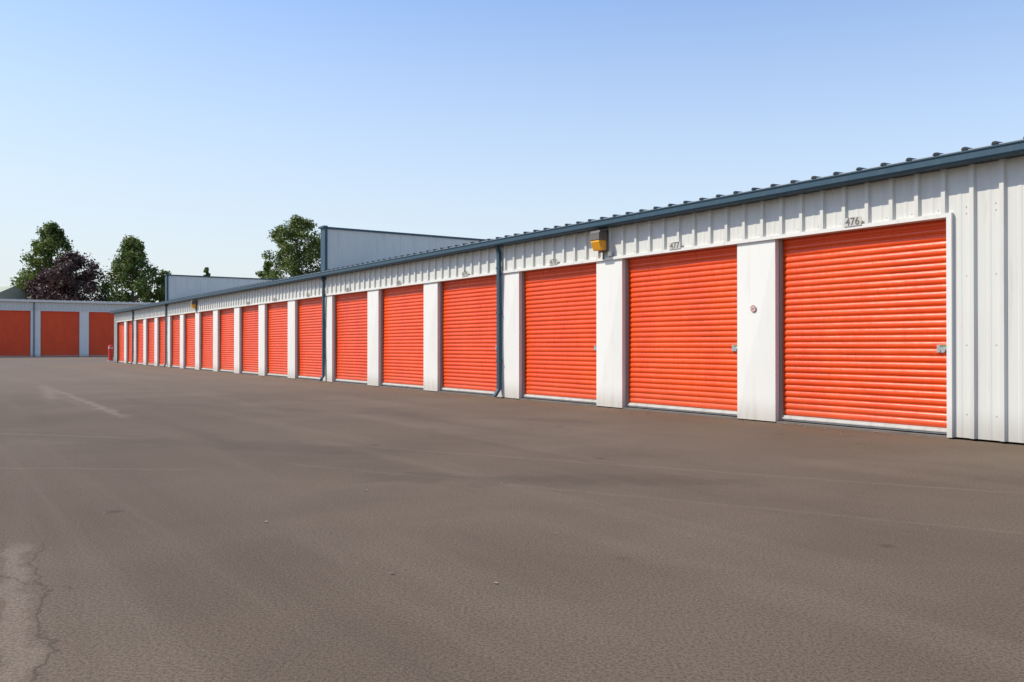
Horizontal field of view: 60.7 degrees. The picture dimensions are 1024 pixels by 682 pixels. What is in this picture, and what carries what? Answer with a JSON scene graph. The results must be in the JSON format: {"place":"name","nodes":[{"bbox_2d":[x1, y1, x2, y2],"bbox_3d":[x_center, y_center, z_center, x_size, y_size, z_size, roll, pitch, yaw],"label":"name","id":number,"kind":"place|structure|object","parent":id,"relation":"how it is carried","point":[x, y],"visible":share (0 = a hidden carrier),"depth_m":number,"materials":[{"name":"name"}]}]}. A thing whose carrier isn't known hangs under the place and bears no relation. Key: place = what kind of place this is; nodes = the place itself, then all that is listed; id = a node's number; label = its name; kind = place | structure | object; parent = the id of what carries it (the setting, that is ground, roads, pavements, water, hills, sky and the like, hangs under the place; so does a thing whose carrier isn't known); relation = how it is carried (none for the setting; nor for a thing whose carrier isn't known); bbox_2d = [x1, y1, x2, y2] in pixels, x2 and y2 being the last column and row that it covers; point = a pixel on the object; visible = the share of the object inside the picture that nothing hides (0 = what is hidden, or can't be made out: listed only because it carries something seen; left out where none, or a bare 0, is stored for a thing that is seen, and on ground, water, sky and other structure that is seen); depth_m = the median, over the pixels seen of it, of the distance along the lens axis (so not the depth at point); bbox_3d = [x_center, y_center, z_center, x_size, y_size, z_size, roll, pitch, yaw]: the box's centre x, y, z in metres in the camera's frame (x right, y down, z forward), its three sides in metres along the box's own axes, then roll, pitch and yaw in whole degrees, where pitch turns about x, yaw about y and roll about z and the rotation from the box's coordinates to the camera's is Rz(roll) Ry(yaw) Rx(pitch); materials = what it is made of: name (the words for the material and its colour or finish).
{"place":"outdoors","nodes":[
{"label":"outdoors","id":0,"kind":"place"},
{"bbox_2d":[0,356,29,356],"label":"door bottom bar","id":1,"kind":"object","parent":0,"point":[14,356],"depth_m":100.30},
{"bbox_2d":[168,276,271,302],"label":"raised end wall","id":2,"kind":"structure","parent":0,"point":[181,286],"depth_m":53.18,"materials":[{"name":"white metal"}]},
{"bbox_2d":[327,229,477,276],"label":"raised end wall","id":3,"kind":"structure","parent":0,"point":[347,248],"depth_m":32.30,"materials":[{"name":"white metal"}]},
{"bbox_2d":[0,357,1023,681],"bbox_3d":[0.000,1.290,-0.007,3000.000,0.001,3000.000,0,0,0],"label":"asphalt ground","id":4,"kind":"structure","parent":0,"point":[472,539],"depth_m":5.80,"materials":[{"name":"grey asphalt"}]},
{"bbox_2d":[33,302,34,356],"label":"downspouts","id":5,"kind":"object","parent":4,"relation":"on","point":[33,327],"visible":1,"depth_m":101.18,"materials":[{"name":"blue paint"}]},
{"bbox_2d":[30,311,40,356],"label":"door guides","id":6,"kind":"object","parent":4,"relation":"on","point":[30,334],"depth_m":101.16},
{"bbox_2d":[0,310,29,355],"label":"roll up door","id":7,"kind":"structure","parent":6,"relation":"attached to","point":[14,332],"depth_m":100.32,"materials":[{"name":"orange metal"}]},
{"bbox_2d":[16,310,94,311],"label":"white trim","id":8,"kind":"structure","parent":6,"relation":"attached to","point":[44,310],"depth_m":102.59,"materials":[{"name":"white metal"}]},
{"bbox_2d":[30,311,88,356],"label":"pillars","id":9,"kind":"structure","parent":6,"relation":"on","point":[83,334],"depth_m":103.95,"materials":[{"name":"white metal"}]},
{"bbox_2d":[41,311,78,355],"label":"roll up door","id":10,"kind":"structure","parent":6,"relation":"attached to","point":[59,333],"depth_m":102.87,"materials":[{"name":"orange metal"}]},
{"bbox_2d":[89,312,113,355],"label":"roll up door","id":11,"kind":"structure","parent":6,"relation":"attached to","point":[101,332],"depth_m":105.30,"materials":[{"name":"orange metal"}]},
{"bbox_2d":[10,220,79,292],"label":"deciduous tree","id":12,"kind":"object","parent":4,"relation":"on","point":[52,237],"visible":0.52,"depth_m":129.79,"materials":[{"name":"green plant"}]},
{"bbox_2d":[21,268,71,299],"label":"purple leaf tree","id":13,"kind":"object","parent":4,"relation":"on","point":[39,278],"visible":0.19,"depth_m":124.61,"materials":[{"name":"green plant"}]},
{"bbox_2d":[30,250,118,300],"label":"purple leaf tree","id":14,"kind":"object","parent":4,"relation":"on","point":[68,265],"visible":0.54,"depth_m":123.40,"materials":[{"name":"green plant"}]},
{"bbox_2d":[107,345,113,360],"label":"red bollard","id":15,"kind":"object","parent":4,"relation":"on","point":[110,352],"visible":1,"depth_m":74.84,"materials":[{"name":"metal"}]},
{"bbox_2d":[114,322,119,362],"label":"end walls","id":16,"kind":"structure","parent":4,"relation":"on","point":[117,344],"depth_m":67.44,"materials":[{"name":"metal"}]},
{"bbox_2d":[164,274,274,305],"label":"raised wall trim","id":17,"kind":"structure","parent":16,"relation":"on","point":[166,287],"depth_m":52.72,"materials":[{"name":"metal"}]},
{"bbox_2d":[318,225,486,279],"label":"raised wall trim","id":18,"kind":"structure","parent":16,"relation":"on","point":[324,239],"depth_m":31.48,"materials":[{"name":"metal"}]},
{"bbox_2d":[117,139,1023,311],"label":"metal roof","id":19,"kind":"structure","parent":16,"relation":"on","point":[689,202],"depth_m":15.67,"materials":[{"name":"metal"}]},
{"bbox_2d":[110,140,1023,313],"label":"eave gutter","id":20,"kind":"object","parent":19,"relation":"attached to","point":[978,155],"visible":1,"depth_m":15.48,"materials":[{"name":"blue paint"}]},
{"bbox_2d":[110,137,1023,311],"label":"roof ribs","id":21,"kind":"object","parent":19,"relation":"on","point":[881,164],"visible":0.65,"depth_m":18.33,"materials":[{"name":"blue paint"}]},
{"bbox_2d":[93,234,164,301],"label":"deciduous tree","id":22,"kind":"object","parent":4,"relation":"on","point":[126,271],"visible":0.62,"depth_m":126.83,"materials":[{"name":"green plant"}]},
{"bbox_2d":[140,269,171,302],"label":"deciduous tree","id":23,"kind":"object","parent":4,"relation":"on","point":[161,280],"visible":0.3,"depth_m":129.98,"materials":[{"name":"green plant"}]},
{"bbox_2d":[203,267,210,275],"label":"conifer tree","id":24,"kind":"object","parent":4,"relation":"on","point":[206,270],"visible":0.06,"depth_m":149.87,"materials":[{"name":"green plant"}]},
{"bbox_2d":[255,261,277,278],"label":"deciduous tree","id":25,"kind":"object","parent":4,"relation":"on","point":[266,266],"visible":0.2,"depth_m":149.44,"materials":[{"name":"green plant"}]},
{"bbox_2d":[259,214,320,278],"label":"deciduous tree","id":26,"kind":"object","parent":4,"relation":"on","point":[299,227],"visible":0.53,"depth_m":143.28,"materials":[{"name":"green plant"}]},
{"bbox_2d":[130,246,501,396],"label":"downspouts","id":27,"kind":"object","parent":4,"relation":"on","point":[498,312],"visible":0.95,"depth_m":21.64,"materials":[{"name":"blue paint"}]},
{"bbox_2d":[118,239,783,420],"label":"door guides","id":28,"kind":"object","parent":4,"relation":"on","point":[781,360],"depth_m":21.10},
{"bbox_2d":[119,322,123,361],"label":"roll up door","id":29,"kind":"structure","parent":28,"relation":"attached to","point":[121,341],"depth_m":65.60,"materials":[{"name":"orange metal"}]},
{"bbox_2d":[128,321,131,361],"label":"roll up door","id":30,"kind":"structure","parent":28,"relation":"attached to","point":[130,343],"depth_m":62.67,"materials":[{"name":"orange metal"}]},
{"bbox_2d":[138,319,142,362],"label":"roll up door","id":31,"kind":"structure","parent":28,"relation":"attached to","point":[140,341],"depth_m":59.68,"materials":[{"name":"orange metal"}]},
{"bbox_2d":[148,318,153,363],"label":"roll up door","id":32,"kind":"structure","parent":28,"relation":"attached to","point":[151,341],"depth_m":56.78,"materials":[{"name":"orange metal"}]},
{"bbox_2d":[160,317,166,364],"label":"roll up door","id":33,"kind":"structure","parent":28,"relation":"attached to","point":[162,340],"depth_m":54.02,"materials":[{"name":"orange metal"}]},
{"bbox_2d":[172,315,179,365],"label":"roll up door","id":34,"kind":"structure","parent":28,"relation":"attached to","point":[176,340],"depth_m":50.96,"materials":[{"name":"orange metal"}]},
{"bbox_2d":[186,313,194,366],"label":"roll up door","id":35,"kind":"structure","parent":28,"relation":"attached to","point":[190,340],"depth_m":48.21,"materials":[{"name":"orange metal"}]},
{"bbox_2d":[202,311,212,368],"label":"roll up door","id":36,"kind":"structure","parent":28,"relation":"attached to","point":[207,339],"depth_m":45.26,"materials":[{"name":"orange metal"}]},
{"bbox_2d":[221,308,233,369],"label":"roll up door","id":37,"kind":"structure","parent":28,"relation":"attached to","point":[227,339],"depth_m":42.21,"materials":[{"name":"orange metal"}]},
{"bbox_2d":[243,305,258,371],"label":"roll up door","id":38,"kind":"structure","parent":28,"relation":"attached to","point":[250,338],"depth_m":39.18,"materials":[{"name":"orange metal"}]},
{"bbox_2d":[242,371,257,373],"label":"door bottom bar","id":39,"kind":"object","parent":38,"relation":"attached to","point":[249,372],"depth_m":39.14,"materials":[{"name":"white metal"}]},
{"bbox_2d":[268,301,287,374],"bbox_3d":[-9.558,-0.114,35.964,0.039,2.950,2.870,0,0,-34],"label":"roll up door","id":40,"kind":"structure","parent":28,"relation":"attached to","point":[278,338],"depth_m":36.07,"materials":[{"name":"orange metal"}]},
{"bbox_2d":[267,373,287,376],"bbox_3d":[-9.578,1.404,35.943,0.065,0.083,2.830,0,0,-34],"label":"door bottom bar","id":41,"kind":"object","parent":40,"relation":"attached to","point":[282,375],"depth_m":35.99,"materials":[{"name":"white metal"}]},
{"bbox_2d":[299,297,321,376],"bbox_3d":[-7.490,-0.132,32.854,0.039,2.950,2.940,0,0,-34],"label":"roll up door","id":42,"kind":"structure","parent":28,"relation":"attached to","point":[310,337],"depth_m":33.01,"materials":[{"name":"orange metal"}]},
{"bbox_2d":[298,376,322,379],"bbox_3d":[-7.510,1.387,32.832,0.065,0.083,2.900,0,0,-34],"label":"door bottom bar","id":43,"kind":"object","parent":42,"relation":"attached to","point":[307,377],"depth_m":33.01,"materials":[{"name":"white metal"}]},
{"bbox_2d":[336,292,366,380],"bbox_3d":[-5.386,-0.149,29.690,0.039,2.950,3.000,0,0,-34],"label":"roll up door","id":44,"kind":"structure","parent":28,"relation":"attached to","point":[351,336],"depth_m":29.79,"materials":[{"name":"orange metal"}]},
{"bbox_2d":[336,379,366,383],"bbox_3d":[-5.406,1.369,29.668,0.065,0.083,2.960,0,0,-34],"label":"door bottom bar","id":45,"kind":"object","parent":44,"relation":"attached to","point":[352,381],"depth_m":29.65,"materials":[{"name":"white metal"}]},
{"bbox_2d":[383,284,423,385],"bbox_3d":[-3.254,-0.167,26.484,0.039,2.950,3.040,0,0,-34],"label":"roll up door","id":46,"kind":"structure","parent":28,"relation":"attached to","point":[403,334],"depth_m":26.51,"materials":[{"name":"orange metal"}]},
{"bbox_2d":[383,383,423,388],"bbox_3d":[-3.274,1.351,26.462,0.065,0.083,3.000,0,0,-34],"label":"door bottom bar","id":47,"kind":"object","parent":46,"relation":"attached to","point":[404,385],"depth_m":26.40,"materials":[{"name":"white metal"}]},
{"bbox_2d":[124,239,778,421],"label":"pillars","id":48,"kind":"structure","parent":28,"relation":"on","point":[758,338],"depth_m":18.46,"materials":[{"name":"white metal"}]},
{"bbox_2d":[750,305,755,311],"bbox_3d":[4.138,-0.556,15.021,0.004,0.120,0.120,0,0,-34],"label":"no smoking sign","id":49,"kind":"object","parent":48,"relation":"attached to","point":[753,308],"visible":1,"depth_m":15.02,"materials":[{"name":"red paint"}]},
{"bbox_2d":[443,275,496,390],"bbox_3d":[-1.106,-0.185,23.253,0.041,2.950,3.060,0,0,-34],"label":"roll up door","id":50,"kind":"structure","parent":28,"relation":"attached to","point":[469,333],"depth_m":23.23,"materials":[{"name":"orange metal"}]},
{"bbox_2d":[442,387,493,394],"bbox_3d":[-1.126,1.333,23.231,0.065,0.083,3.020,0,0,-34],"label":"door bottom bar","id":51,"kind":"object","parent":50,"relation":"attached to","point":[469,391],"depth_m":23.26,"materials":[{"name":"white metal"}]},
{"bbox_2d":[117,212,954,437],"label":"white trim","id":52,"kind":"structure","parent":28,"relation":"attached to","point":[948,217],"depth_m":13.58,"materials":[{"name":"white metal"}]},
{"bbox_2d":[525,263,595,399],"bbox_3d":[1.109,-0.204,19.922,0.041,2.950,2.940,0,0,-34],"label":"roll up door","id":53,"kind":"structure","parent":28,"relation":"attached to","point":[560,329],"depth_m":19.89,"materials":[{"name":"orange metal"}]},
{"bbox_2d":[524,394,595,403],"bbox_3d":[1.089,1.315,19.901,0.065,0.083,2.900,0,0,-34],"label":"door bottom bar","id":54,"kind":"object","parent":53,"relation":"attached to","point":[592,401],"depth_m":19.84,"materials":[{"name":"white metal"}]},
{"bbox_2d":[629,245,736,410],"bbox_3d":[3.233,-0.222,16.729,0.039,2.950,3.070,0,0,-34],"label":"roll up door","id":55,"kind":"structure","parent":28,"relation":"attached to","point":[682,323],"depth_m":16.64,"materials":[{"name":"orange metal"}]},
{"bbox_2d":[628,402,736,415],"bbox_3d":[3.213,1.297,16.707,0.065,0.083,3.030,0,0,-34],"label":"door bottom bar","id":56,"kind":"object","parent":55,"relation":"attached to","point":[696,410],"depth_m":16.59,"materials":[{"name":"white metal"}]},
{"bbox_2d":[783,219,946,427],"bbox_3d":[5.370,-0.239,13.515,0.042,2.950,2.990,0,0,-34],"label":"roll up door","id":57,"kind":"structure","parent":28,"relation":"attached to","point":[864,326],"depth_m":13.39,"materials":[{"name":"orange metal"}]},
{"bbox_2d":[423,345,946,352],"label":"door latches","id":58,"kind":"object","parent":57,"relation":"attached to","point":[941,348],"depth_m":12.41,"materials":[{"name":"silver metal"}]},
{"bbox_2d":[782,415,946,433],"bbox_3d":[5.350,1.279,13.493,0.065,0.083,2.950,0,0,-34],"label":"door bottom bar","id":59,"kind":"object","parent":57,"relation":"attached to","point":[937,430],"depth_m":13.33,"materials":[{"name":"white metal"}]},
{"bbox_2d":[15,367,1003,610],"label":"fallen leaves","id":60,"kind":"object","parent":4,"relation":"on","point":[518,401],"visible":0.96,"depth_m":17.36,"materials":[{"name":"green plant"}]},
{"bbox_2d":[209,223,939,427],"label":"wall","id":61,"kind":"structure","parent":4,"relation":"on","point":[667,405],"depth_m":16.67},
{"bbox_2d":[114,156,1023,442],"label":"ribbed wall panels","id":62,"kind":"object","parent":61,"relation":"attached to","point":[984,202],"visible":0.97,"depth_m":12.33,"materials":[{"name":"metal"}]},
{"bbox_2d":[190,300,196,310],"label":"wall lamp","id":63,"kind":"object","parent":62,"relation":"attached to","point":[193,303],"visible":1,"depth_m":46.31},
{"bbox_2d":[462,271,467,276],"bbox_3d":[-1.249,-1.772,23.116,0.012,0.132,0.300,0,0,-34],"label":"unit number sign","id":64,"kind":"object","parent":62,"relation":"attached to","point":[464,273],"visible":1,"depth_m":23.10,"materials":[{"name":"white plastic"}]},
{"bbox_2d":[549,259,556,264],"bbox_3d":[0.934,-1.790,19.833,0.012,0.132,0.300,0,0,-33],"label":"unit number sign","id":65,"kind":"object","parent":62,"relation":"attached to","point":[552,261],"visible":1,"depth_m":19.82,"materials":[{"name":"white plastic"}]},
{"bbox_2d":[590,230,607,258],"bbox_3d":[1.823,-2.018,18.282,0.264,0.600,0.300,0,0,-34],"label":"wall lamp","id":66,"kind":"object","parent":62,"relation":"attached to","point":[599,240],"visible":1,"depth_m":18.19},
{"bbox_2d":[607,232,612,255],"bbox_3d":[2.015,-2.008,18.188,0.050,0.500,0.172,0,0,-34],"label":"conduit box","id":67,"kind":"object","parent":62,"relation":"attached to","point":[610,252],"visible":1,"depth_m":18.15,"materials":[{"name":"grey metal"}]},
{"bbox_2d":[669,242,680,249],"bbox_3d":[3.085,-1.808,16.598,0.012,0.132,0.300,0,0,-33],"label":"unit number sign","id":68,"kind":"object","parent":62,"relation":"attached to","point":[675,245],"visible":1,"depth_m":16.59,"materials":[{"name":"white plastic"}]},
{"bbox_2d":[844,216,860,226],"bbox_3d":[5.213,-1.826,13.398,0.012,0.132,0.300,0,0,-34],"label":"unit number sign","id":69,"kind":"object","parent":62,"relation":"attached to","point":[853,221],"visible":1,"depth_m":13.39,"materials":[{"name":"white plastic"}]},
{"bbox_2d":[0,0,1023,302],"label":"sky","id":70,"kind":"structure","parent":0,"point":[191,130],"materials":[{"name":"blue"}]},
{"bbox_2d":[120,362,958,438],"bbox_3d":[-11.797,1.506,39.366,0.330,0.048,65.070,0,0,-34],"label":"door sill","id":71,"kind":"structure","parent":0,"point":[791,422],"depth_m":16.58,"materials":[{"name":"grey concrete"}]},
{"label":"walls","id":72,"kind":"object","parent":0,"visible":0},
{"bbox_2d":[0,286,29,298],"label":"gable roof","id":73,"kind":"structure","parent":72,"relation":"on","point":[10,292],"depth_m":124.67,"materials":[{"name":"grey metal"}]},
{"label":"end walls","id":74,"kind":"object","parent":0,"visible":0},
{"bbox_2d":[0,301,140,311],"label":"ribbed wall panels","id":75,"kind":"object","parent":74,"relation":"attached to","point":[9,305],"visible":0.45,"depth_m":102.92,"materials":[{"name":"metal"}]},
{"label":"metal roof","id":76,"kind":"object","parent":74,"relation":"on","visible":0},
{"bbox_2d":[0,299,150,304],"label":"eave gutter","id":77,"kind":"object","parent":76,"relation":"attached to","point":[64,301],"visible":0.47,"depth_m":103.25,"materials":[{"name":"grey metal"}]}
]}

